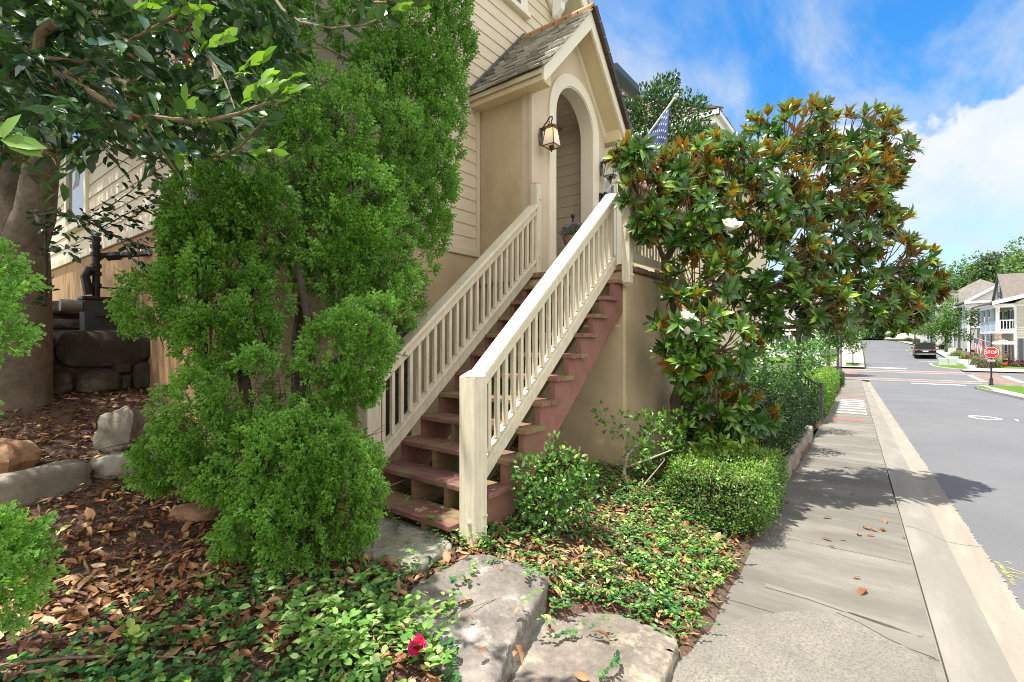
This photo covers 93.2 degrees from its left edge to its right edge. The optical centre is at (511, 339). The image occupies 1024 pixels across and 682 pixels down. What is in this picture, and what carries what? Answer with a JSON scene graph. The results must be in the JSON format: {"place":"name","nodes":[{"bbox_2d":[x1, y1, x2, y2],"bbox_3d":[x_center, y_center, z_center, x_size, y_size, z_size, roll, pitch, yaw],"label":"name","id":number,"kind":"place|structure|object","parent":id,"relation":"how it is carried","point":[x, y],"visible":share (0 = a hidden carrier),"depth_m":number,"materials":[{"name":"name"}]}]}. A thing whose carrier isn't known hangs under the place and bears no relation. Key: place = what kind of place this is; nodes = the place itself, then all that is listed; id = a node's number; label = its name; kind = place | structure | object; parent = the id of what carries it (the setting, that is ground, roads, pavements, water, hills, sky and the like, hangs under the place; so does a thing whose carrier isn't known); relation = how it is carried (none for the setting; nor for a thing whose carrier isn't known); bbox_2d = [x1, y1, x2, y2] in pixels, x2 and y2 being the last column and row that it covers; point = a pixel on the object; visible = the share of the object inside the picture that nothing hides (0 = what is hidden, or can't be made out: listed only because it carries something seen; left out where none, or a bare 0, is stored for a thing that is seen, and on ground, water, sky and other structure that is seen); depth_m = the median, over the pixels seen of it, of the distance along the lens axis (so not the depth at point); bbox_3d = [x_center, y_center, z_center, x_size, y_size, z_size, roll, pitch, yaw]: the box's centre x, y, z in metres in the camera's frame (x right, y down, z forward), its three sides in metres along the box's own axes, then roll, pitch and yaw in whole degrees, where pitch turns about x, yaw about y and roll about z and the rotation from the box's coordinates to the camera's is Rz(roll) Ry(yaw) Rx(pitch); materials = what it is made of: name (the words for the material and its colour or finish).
{"place":"outdoors","nodes":[
{"label":"outdoors","id":0,"kind":"place"},
{"bbox_2d":[0,314,800,681],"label":"garden soil","id":1,"kind":"structure","parent":0,"point":[146,536],"depth_m":3.10,"materials":[{"name":"brown soil"}]},
{"bbox_2d":[0,438,40,473],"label":"stone","id":2,"kind":"object","parent":1,"relation":"on","point":[17,455],"visible":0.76,"depth_m":3.30,"materials":[{"name":"brown stone"}]},
{"bbox_2d":[0,237,69,642],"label":"arborvitae","id":3,"kind":"object","parent":1,"relation":"on","point":[21,543],"visible":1,"depth_m":1.75,"materials":[{"name":"green plant"}]},
{"bbox_2d":[0,459,91,509],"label":"stone","id":4,"kind":"object","parent":1,"relation":"on","point":[25,487],"visible":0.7,"depth_m":3.17,"materials":[{"name":"grey stone"}]},
{"bbox_2d":[52,301,79,328],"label":"terrace stones","id":5,"kind":"object","parent":1,"relation":"on","point":[66,323],"visible":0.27,"depth_m":5.39,"materials":[{"name":"stone"}]},
{"bbox_2d":[53,330,149,394],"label":"retaining wall","id":6,"kind":"structure","parent":1,"relation":"on","point":[114,352],"depth_m":4.69,"materials":[{"name":"stone"}]},
{"bbox_2d":[79,618,149,659],"bbox_3d":[-1.709,1.318,2.092,0.161,0.132,0.218,0,0,24],"label":"round leaf sprout","id":7,"kind":"object","parent":1,"relation":"on","point":[130,622],"visible":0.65,"depth_m":2.12,"materials":[{"name":"green plant"}]},
{"bbox_2d":[93,406,149,452],"bbox_3d":[-3.131,0.735,3.906,0.342,0.406,0.262,0,0,-4],"label":"stone","id":8,"kind":"object","parent":1,"relation":"on","point":[124,424],"visible":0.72,"depth_m":3.80,"materials":[{"name":"grey stone"}]},
{"bbox_2d":[89,452,155,478],"bbox_3d":[-2.874,0.954,3.655,0.504,0.210,0.187,0,0,-32],"label":"stone","id":9,"kind":"object","parent":1,"relation":"on","point":[105,465],"visible":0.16,"depth_m":3.53,"materials":[{"name":"grey stone"}]},
{"bbox_2d":[166,501,224,522],"bbox_3d":[-2.208,1.207,3.391,0.380,0.111,0.269,0,0,10],"label":"stone","id":10,"kind":"object","parent":1,"relation":"on","point":[191,512],"visible":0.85,"depth_m":3.29,"materials":[{"name":"brown stone"}]},
{"bbox_2d":[0,0,447,414],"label":"holly tree","id":11,"kind":"object","parent":1,"relation":"on","point":[61,91],"visible":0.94,"depth_m":2.06,"materials":[{"name":"green plant"}]},
{"bbox_2d":[97,147,412,583],"bbox_3d":[-1.663,0.063,3.269,2.017,2.885,1.339,0,0,10],"label":"arborvitae","id":12,"kind":"object","parent":1,"relation":"on","point":[324,450],"visible":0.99,"depth_m":3.10,"materials":[{"name":"green plant"}]},
{"bbox_2d":[220,0,438,438],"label":"arborvitae","id":13,"kind":"object","parent":1,"relation":"on","point":[362,267],"visible":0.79,"depth_m":3.75,"materials":[{"name":"green plant"}]},
{"bbox_2d":[148,567,555,681],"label":"rose bush","id":14,"kind":"object","parent":1,"relation":"on","point":[416,644],"visible":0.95,"depth_m":2.22,"materials":[{"name":"green plant"}]},
{"bbox_2d":[0,387,751,681],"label":"mulch chips","id":15,"kind":"object","parent":1,"relation":"on","point":[222,658],"visible":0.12,"depth_m":3.04,"materials":[{"name":"brown plant"}]},
{"bbox_2d":[0,387,758,681],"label":"fallen leaves","id":16,"kind":"object","parent":1,"relation":"on","point":[91,514],"visible":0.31,"depth_m":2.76,"materials":[{"name":"brown plant"}]},
{"bbox_2d":[0,447,768,681],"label":"periwinkle","id":17,"kind":"object","parent":1,"relation":"on","point":[98,668],"visible":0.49,"depth_m":2.77,"materials":[{"name":"green plant"}]},
{"bbox_2d":[319,0,480,459],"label":"arborvitae","id":18,"kind":"object","parent":1,"relation":"on","point":[390,104],"visible":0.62,"depth_m":4.52,"materials":[{"name":"green plant"}]},
{"bbox_2d":[352,516,451,573],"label":"stone slab","id":19,"kind":"structure","parent":1,"relation":"on","point":[395,545],"depth_m":3.25,"materials":[{"name":"grey stone"}]},
{"bbox_2d":[407,554,547,681],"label":"stone slab","id":20,"kind":"structure","parent":1,"relation":"on","point":[498,628],"depth_m":2.57,"materials":[{"name":"grey stone"}]},
{"bbox_2d":[358,279,622,531],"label":"staircase","id":21,"kind":"structure","parent":1,"relation":"on","point":[418,474],"depth_m":4.17,"materials":[{"name":"paint"}]},
{"bbox_2d":[358,181,541,490],"bbox_3d":[-0.455,-0.200,5.024,0.155,3.520,2.570,0,0,37],"label":"stair railing","id":22,"kind":"object","parent":21,"relation":"attached to","point":[374,419],"visible":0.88,"depth_m":4.87,"materials":[{"name":"beige paint"}]},
{"bbox_2d":[459,171,633,548],"bbox_3d":[0.439,-0.180,4.255,0.298,3.461,2.478,0,0,37],"label":"stair railing","id":23,"kind":"object","parent":21,"relation":"attached to","point":[586,258],"visible":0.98,"depth_m":3.95,"materials":[{"name":"beige paint"}]},
{"bbox_2d":[529,618,556,640],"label":"stone slab","id":24,"kind":"structure","parent":1,"relation":"on","point":[536,633],"depth_m":2.70,"materials":[{"name":"beige stone"}]},
{"bbox_2d":[508,430,603,536],"bbox_3d":[0.326,1.054,3.570,0.709,0.760,0.515,0,0,3],"label":"glossy shrub","id":25,"kind":"object","parent":1,"relation":"on","point":[558,498],"visible":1,"depth_m":3.52,"materials":[{"name":"green plant"}]},
{"bbox_2d":[510,612,678,681],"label":"stone slab","id":26,"kind":"structure","parent":1,"relation":"on","point":[648,653],"depth_m":2.48,"materials":[{"name":"beige stone"}]},
{"bbox_2d":[591,399,696,489],"bbox_3d":[1.350,1.008,4.870,1.134,0.864,0.574,0,0,-33],"label":"leggy shrub","id":27,"kind":"object","parent":1,"relation":"on","point":[645,439],"visible":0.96,"depth_m":4.83,"materials":[{"name":"green plant"}]},
{"bbox_2d":[672,418,761,468],"bbox_3d":[2.066,1.147,4.952,0.820,0.744,0.844,0,0,37],"label":"broadleaf shrub","id":28,"kind":"object","parent":1,"relation":"on","point":[736,444],"visible":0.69,"depth_m":4.93,"materials":[{"name":"green plant"}]},
{"bbox_2d":[659,436,792,538],"bbox_3d":[2.192,1.407,4.919,1.101,0.752,1.833,0,0,37],"label":"boxwood hedge","id":29,"kind":"object","parent":1,"relation":"on","point":[745,491],"visible":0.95,"depth_m":4.41,"materials":[{"name":"green plant"}]},
{"bbox_2d":[676,335,840,447],"bbox_3d":[4.740,0.695,8.503,1.327,1.614,7.658,0,0,39],"label":"shade shrub","id":30,"kind":"object","parent":1,"relation":"on","point":[790,347],"visible":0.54,"depth_m":8.27,"materials":[{"name":"green plant"}]},
{"bbox_2d":[603,90,956,454],"bbox_3d":[3.424,-0.793,5.992,5.377,4.746,1.776,0,0,-24],"label":"magnolia tree","id":31,"kind":"object","parent":1,"relation":"on","point":[699,181],"visible":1,"depth_m":5.44,"materials":[{"name":"green plant"}]},
{"bbox_2d":[671,610,935,681],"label":"driveway","id":32,"kind":"structure","parent":0,"point":[803,646],"depth_m":2.62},
{"bbox_2d":[591,0,1023,338],"label":"sky","id":33,"kind":"structure","parent":0,"point":[955,68],"materials":[{"name":"blue"}]},
{"bbox_2d":[710,380,946,681],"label":"pavement","id":34,"kind":"structure","parent":0,"point":[841,463],"depth_m":4.19,"materials":[{"name":"concrete"}]},
{"bbox_2d":[787,442,800,469],"bbox_3d":[4.346,1.829,7.478,0.144,0.307,1.423,0,0,35],"label":"kerb stone","id":35,"kind":"object","parent":34,"relation":"on","point":[796,456],"visible":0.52,"depth_m":7.33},
{"bbox_2d":[799,432,807,450],"bbox_3d":[5.157,1.881,8.620,0.143,0.310,1.424,0,0,35],"label":"kerb stone","id":36,"kind":"object","parent":34,"relation":"on","point":[804,442],"visible":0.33,"depth_m":8.48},
{"bbox_2d":[806,425,812,442],"bbox_3d":[5.936,1.930,9.717,0.144,0.311,1.316,0,0,36],"label":"kerb stone","id":37,"kind":"object","parent":34,"relation":"on","point":[810,432],"visible":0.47,"depth_m":9.57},
{"bbox_2d":[765,583,922,636],"bbox_3d":[2.094,1.736,3.133,0.868,0.007,0.083,0,0,44],"label":"driveway border","id":38,"kind":"object","parent":34,"relation":"on","point":[903,629],"visible":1,"depth_m":3.06,"materials":[{"name":"concrete"}]},
{"bbox_2d":[832,396,864,421],"bbox_3d":[12.341,2.394,17.667,0.750,0.419,11.300,0,0,35],"label":"warning strip","id":39,"kind":"object","parent":34,"relation":"on","point":[849,419],"visible":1,"depth_m":13.32,"materials":[{"name":"red paint"}]},
{"bbox_2d":[836,399,865,413],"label":"crossing stripes","id":40,"kind":"object","parent":34,"relation":"on","point":[851,407],"visible":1,"depth_m":16.76,"materials":[{"name":"paint"}]},
{"bbox_2d":[837,612,934,657],"bbox_3d":[2.220,1.730,2.879,0.195,0.011,0.513,0,0,-34],"label":"driveway border","id":41,"kind":"object","parent":34,"relation":"on","point":[913,642],"visible":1,"depth_m":2.82,"materials":[{"name":"concrete"}]},
{"bbox_2d":[819,343,864,366],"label":"pavement","id":42,"kind":"structure","parent":0,"point":[858,357],"depth_m":58.37,"materials":[{"name":"grey concrete"}]},
{"bbox_2d":[768,366,1023,385],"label":"cross street","id":43,"kind":"structure","parent":0,"point":[949,377],"depth_m":43.44,"materials":[{"name":"grey asphalt"}]},
{"bbox_2d":[844,371,856,376],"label":"brick crosswalk","id":44,"kind":"structure","parent":43,"relation":"on","point":[850,374],"depth_m":46.46,"materials":[{"name":"red brick"}]},
{"bbox_2d":[842,369,964,373],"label":"brick crosswalk","id":45,"kind":"structure","parent":43,"relation":"on","point":[904,371],"depth_m":47.16,"materials":[{"name":"red brick"}]},
{"bbox_2d":[842,369,965,374],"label":"crosswalk edge","id":46,"kind":"object","parent":43,"relation":"on","point":[902,372],"visible":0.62,"depth_m":46.67,"materials":[{"name":"white paint"}]},
{"bbox_2d":[846,377,976,383],"bbox_3d":[33.057,3.374,40.301,9.200,0.020,2.600,0,0,35],"label":"crosswalk edge","id":47,"kind":"object","parent":43,"relation":"on","point":[919,381],"visible":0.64,"depth_m":39.84,"materials":[{"name":"white paint"}]},
{"bbox_2d":[845,377,986,383],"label":"brick crosswalk","id":48,"kind":"structure","parent":43,"relation":"on","point":[916,380],"depth_m":39.90,"materials":[{"name":"red brick"}]},
{"bbox_2d":[968,375,1023,382],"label":"crosswalk edge","id":49,"kind":"object","parent":43,"relation":"on","point":[1007,377],"visible":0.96,"depth_m":40.85,"materials":[{"name":"white paint"}]},
{"bbox_2d":[971,373,1023,385],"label":"brick crosswalk","id":50,"kind":"structure","parent":43,"relation":"on","point":[998,379],"depth_m":40.20,"materials":[{"name":"red brick"}]},
{"bbox_2d":[769,339,1023,545],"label":"ground","id":51,"kind":"structure","parent":0,"point":[785,365],"depth_m":51.81,"materials":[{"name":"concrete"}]},
{"bbox_2d":[17,0,682,482],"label":"house","id":52,"kind":"structure","parent":51,"relation":"on","point":[535,66],"depth_m":6.26,"materials":[{"name":"beige paint"}]},
{"bbox_2d":[60,119,89,235],"bbox_3d":[-6.137,-2.460,6.791,1.260,1.860,0.100,0,0,37],"label":"window","id":53,"kind":"structure","parent":52,"relation":"in","point":[78,198],"depth_m":6.85,"materials":[{"name":"beige paint"}]},
{"bbox_2d":[59,235,151,330],"bbox_3d":[-4.107,-0.555,4.918,0.620,1.030,0.664,0,0,37],"label":"gas meter","id":54,"kind":"object","parent":52,"relation":"attached to","point":[94,313],"visible":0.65,"depth_m":4.95,"materials":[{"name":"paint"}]},
{"bbox_2d":[128,0,191,158],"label":"window","id":55,"kind":"structure","parent":52,"relation":"in","point":[130,117],"depth_m":4.69,"materials":[{"name":"beige paint"}]},
{"bbox_2d":[358,295,420,445],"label":"wall","id":56,"kind":"structure","parent":52,"relation":"in","point":[416,430],"depth_m":5.60,"materials":[{"name":"beige paint"}]},
{"bbox_2d":[504,0,530,19],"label":"window","id":57,"kind":"structure","parent":52,"relation":"in","point":[521,6],"depth_m":7.34,"materials":[{"name":"beige paint"}]},
{"bbox_2d":[538,116,562,151],"bbox_3d":[0.475,-2.605,6.144,0.288,0.459,0.224,0,0,37],"label":"wall lantern","id":58,"kind":"object","parent":52,"relation":"attached to","point":[550,140],"depth_m":6.10,"materials":[{"name":"beige glass"}]},
{"bbox_2d":[558,214,581,246],"bbox_3d":[0.852,-1.270,6.651,0.459,0.920,0.461,0,0,37],"label":"flower planter","id":59,"kind":"object","parent":52,"relation":"on","point":[567,234],"visible":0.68,"depth_m":6.56,"materials":[{"name":"wicker"}]},
{"bbox_2d":[600,154,617,180],"bbox_3d":[1.502,-2.675,7.487,0.288,0.459,0.224,0,0,37],"label":"wall lantern","id":60,"kind":"object","parent":52,"relation":"attached to","point":[609,174],"depth_m":7.44,"materials":[{"name":"white glass"}]},
{"bbox_2d":[605,179,612,193],"bbox_3d":[1.605,-2.075,8.150,0.030,1.270,0.340,0,0,37],"label":"arched window","id":61,"kind":"structure","parent":52,"relation":"in","point":[607,183],"depth_m":8.15,"materials":[{"name":"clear glass"}]},
{"bbox_2d":[599,93,678,202],"bbox_3d":[1.870,-2.434,7.241,1.198,2.254,0.174,0,0,26],"label":"porch flag","id":62,"kind":"object","parent":52,"relation":"attached to","point":[659,128],"visible":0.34,"depth_m":7.08,"materials":[{"name":"multicoloured fabric"}]},
{"bbox_2d":[619,180,684,279],"bbox_3d":[1.792,-1.365,5.966,0.140,1.130,1.876,0,0,37],"label":"landing railing","id":63,"kind":"object","parent":52,"relation":"on","point":[644,255],"visible":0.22,"depth_m":5.72,"materials":[{"name":"beige paint"}]},
{"bbox_2d":[622,94,772,386],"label":"neighbor house","id":64,"kind":"structure","parent":51,"relation":"on","point":[719,118],"depth_m":16.20,"materials":[{"name":"paint"}]},
{"bbox_2d":[767,289,824,357],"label":"town house","id":65,"kind":"structure","parent":51,"relation":"on","point":[787,335],"depth_m":61.07,"materials":[{"name":"grey"}]},
{"bbox_2d":[791,385,841,459],"bbox_3d":[14.960,2.450,23.683,3.800,1.783,37.800,0,0,37],"label":"garden bed","id":66,"kind":"object","parent":51,"relation":"on","point":[807,449],"visible":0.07,"depth_m":9.10,"materials":[{"name":"soil"}]},
{"bbox_2d":[624,68,730,272],"bbox_3d":[3.458,-2.089,10.604,2.767,7.898,1.814,0,0,-7],"label":"evergreen tree","id":67,"kind":"object","parent":66,"relation":"on","point":[654,91],"visible":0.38,"depth_m":10.34,"materials":[{"name":"green plant"}]},
{"bbox_2d":[681,370,810,459],"bbox_3d":[3.844,1.219,8.379,2.212,1.528,5.010,0,0,37],"label":"clipped hedge","id":68,"kind":"object","parent":66,"relation":"on","point":[791,400],"visible":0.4,"depth_m":6.91,"materials":[{"name":"green plant"}]},
{"bbox_2d":[790,383,821,431],"bbox_3d":[6.165,1.496,10.964,1.416,1.170,1.858,0,0,37],"label":"clipped hedge","id":69,"kind":"object","parent":66,"relation":"on","point":[812,413],"visible":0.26,"depth_m":10.38,"materials":[{"name":"green plant"}]},
{"bbox_2d":[790,319,822,418],"bbox_3d":[6.356,0.684,10.508,1.770,2.247,0.182,0,0,-39],"label":"iron handrail","id":70,"kind":"object","parent":66,"relation":"on","point":[820,384],"visible":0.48,"depth_m":10.75,"materials":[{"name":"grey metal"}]},
{"bbox_2d":[776,366,837,419],"bbox_3d":[9.659,1.598,16.073,1.910,1.580,9.921,0,0,35],"label":"clipped hedge","id":71,"kind":"object","parent":66,"relation":"on","point":[827,378],"visible":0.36,"depth_m":13.70,"materials":[{"name":"green plant"}]},
{"bbox_2d":[808,365,841,391],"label":"clipped hedge","id":72,"kind":"object","parent":66,"relation":"on","point":[836,371],"visible":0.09,"depth_m":25.01,"materials":[{"name":"green plant"}]},
{"bbox_2d":[837,369,845,385],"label":"clipped hedge","id":73,"kind":"object","parent":66,"relation":"on","point":[842,378],"visible":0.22,"depth_m":30.61,"materials":[{"name":"green plant"}]},
{"bbox_2d":[811,300,854,366],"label":"street tree","id":74,"kind":"object","parent":51,"relation":"on","point":[826,341],"visible":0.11,"depth_m":44.66,"materials":[{"name":"green plant"}]},
{"bbox_2d":[812,325,868,369],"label":"street tree","id":75,"kind":"object","parent":51,"relation":"on","point":[848,340],"visible":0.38,"depth_m":44.25,"materials":[{"name":"green plant"}]},
{"bbox_2d":[840,326,842,369],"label":"lamp post","id":76,"kind":"object","parent":51,"relation":"on","point":[841,349],"visible":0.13,"depth_m":40.97,"materials":[{"name":"black metal"}]},
{"bbox_2d":[842,334,869,364],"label":"young tree","id":77,"kind":"object","parent":51,"relation":"on","point":[849,348],"visible":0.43,"depth_m":52.52,"materials":[{"name":"green plant"}]},
{"bbox_2d":[778,381,1016,681],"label":"kerb","id":78,"kind":"structure","parent":51,"relation":"on","point":[969,648],"depth_m":3.52,"materials":[{"name":"beige concrete"}]},
{"bbox_2d":[920,292,976,346],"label":"street tree","id":79,"kind":"object","parent":51,"relation":"on","point":[950,325],"visible":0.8,"depth_m":64.96,"materials":[{"name":"green plant"}]},
{"bbox_2d":[928,363,969,370],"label":"kerb","id":80,"kind":"structure","parent":51,"relation":"on","point":[930,364],"depth_m":47.77,"materials":[{"name":"grey concrete"}]},
{"bbox_2d":[920,279,994,344],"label":"town house","id":81,"kind":"structure","parent":51,"relation":"on","point":[971,289],"depth_m":80.61,"materials":[{"name":"grey"}]},
{"bbox_2d":[920,342,1005,362],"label":"planting bed","id":82,"kind":"object","parent":51,"relation":"on","point":[968,353],"visible":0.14,"depth_m":59.10,"materials":[{"name":"green plant"}]},
{"bbox_2d":[948,349,964,355],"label":"shrub","id":83,"kind":"object","parent":82,"relation":"on","point":[955,353],"visible":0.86,"depth_m":55.39,"materials":[{"name":"green plant"}]},
{"bbox_2d":[960,309,979,354],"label":"street tree","id":84,"kind":"object","parent":82,"relation":"on","point":[971,313],"visible":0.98,"depth_m":55.22,"materials":[{"name":"green plant"}]},
{"bbox_2d":[941,285,994,349],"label":"town house","id":85,"kind":"structure","parent":51,"relation":"on","point":[986,293],"depth_m":68.01,"materials":[{"name":"grey"}]},
{"bbox_2d":[952,299,991,351],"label":"town house","id":86,"kind":"structure","parent":51,"relation":"on","point":[968,305],"depth_m":60.47,"materials":[{"name":"white paint"}]},
{"bbox_2d":[974,356,995,368],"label":"shrub","id":87,"kind":"object","parent":51,"relation":"on","point":[981,363],"visible":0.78,"depth_m":46.44,"materials":[{"name":"green plant"}]},
{"bbox_2d":[972,273,1023,362],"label":"town house","id":88,"kind":"structure","parent":51,"relation":"on","point":[1005,308],"depth_m":48.61,"materials":[{"name":"white paint"}]},
{"bbox_2d":[974,338,1004,353],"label":"house flag","id":89,"kind":"object","parent":88,"relation":"attached to","point":[978,345],"visible":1,"depth_m":48.04,"materials":[{"name":"multicoloured fabric"}]},
{"bbox_2d":[992,357,1003,367],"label":"shrub","id":90,"kind":"object","parent":51,"relation":"on","point":[997,364],"visible":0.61,"depth_m":46.29,"materials":[{"name":"green plant"}]},
{"bbox_2d":[974,385,1023,399],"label":"kerb","id":91,"kind":"structure","parent":51,"relation":"on","point":[1005,392],"depth_m":27.59,"materials":[{"name":"grey concrete"}]},
{"bbox_2d":[1006,359,1023,366],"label":"shrub","id":92,"kind":"object","parent":51,"relation":"on","point":[1017,363],"visible":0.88,"depth_m":46.34,"materials":[{"name":"red plant"}]},
{"bbox_2d":[861,340,1023,609],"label":"road","id":93,"kind":"structure","parent":0,"point":[975,465],"depth_m":10.14,"materials":[{"name":"grey asphalt"}]},
{"bbox_2d":[911,342,935,358],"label":"suv","id":94,"kind":"object","parent":93,"relation":"on","point":[924,349],"visible":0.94,"depth_m":55.05,"materials":[{"name":"black paint"}]},
{"bbox_2d":[867,382,1023,681],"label":"gutter","id":95,"kind":"object","parent":93,"relation":"on","point":[1000,608],"visible":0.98,"depth_m":4.06,"materials":[{"name":"concrete"}]},
{"bbox_2d":[898,341,988,370],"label":"pavement","id":96,"kind":"structure","parent":0,"point":[959,361],"depth_m":51.35,"materials":[{"name":"grey concrete"}]},
{"bbox_2d":[914,299,952,341],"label":"street tree","id":97,"kind":"object","parent":96,"relation":"on","point":[935,308],"visible":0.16,"depth_m":72.91,"materials":[{"name":"green plant"}]},
{"bbox_2d":[932,363,965,368],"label":"lawn","id":98,"kind":"structure","parent":0,"point":[961,366],"depth_m":48.41,"materials":[{"name":"green plant"}]},
{"bbox_2d":[937,358,959,365],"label":"utility box","id":99,"kind":"object","parent":98,"relation":"on","point":[947,361],"visible":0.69,"depth_m":49.15,"materials":[{"name":"green metal"}]},
{"bbox_2d":[977,385,1023,396],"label":"lawn","id":100,"kind":"structure","parent":0,"point":[1018,389],"depth_m":30.92,"materials":[{"name":"green plant"}]},
{"bbox_2d":[983,333,1013,384],"bbox_3d":[34.291,1.480,34.097,0.254,3.850,1.533,0,0,-40],"label":"stop sign","id":101,"kind":"object","parent":100,"relation":"on","point":[990,352],"visible":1,"depth_m":34.31,"materials":[{"name":"red metal"}]},
{"bbox_2d":[986,368,1023,371],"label":"pavement","id":102,"kind":"structure","parent":0,"point":[1006,370],"depth_m":44.79,"materials":[{"name":"grey concrete"}]},
{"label":"hill","id":103,"kind":"structure","parent":0,"visible":0},
{"bbox_2d":[831,236,1023,339],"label":"woods","id":104,"kind":"object","parent":103,"relation":"on","point":[965,280],"depth_m":111.97,"materials":[{"name":"green plant"}]},
{"bbox_2d":[967,249,1016,281],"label":"oak tree","id":105,"kind":"object","parent":103,"relation":"on","point":[990,257],"visible":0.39,"depth_m":118.15,"materials":[{"name":"green plant"}]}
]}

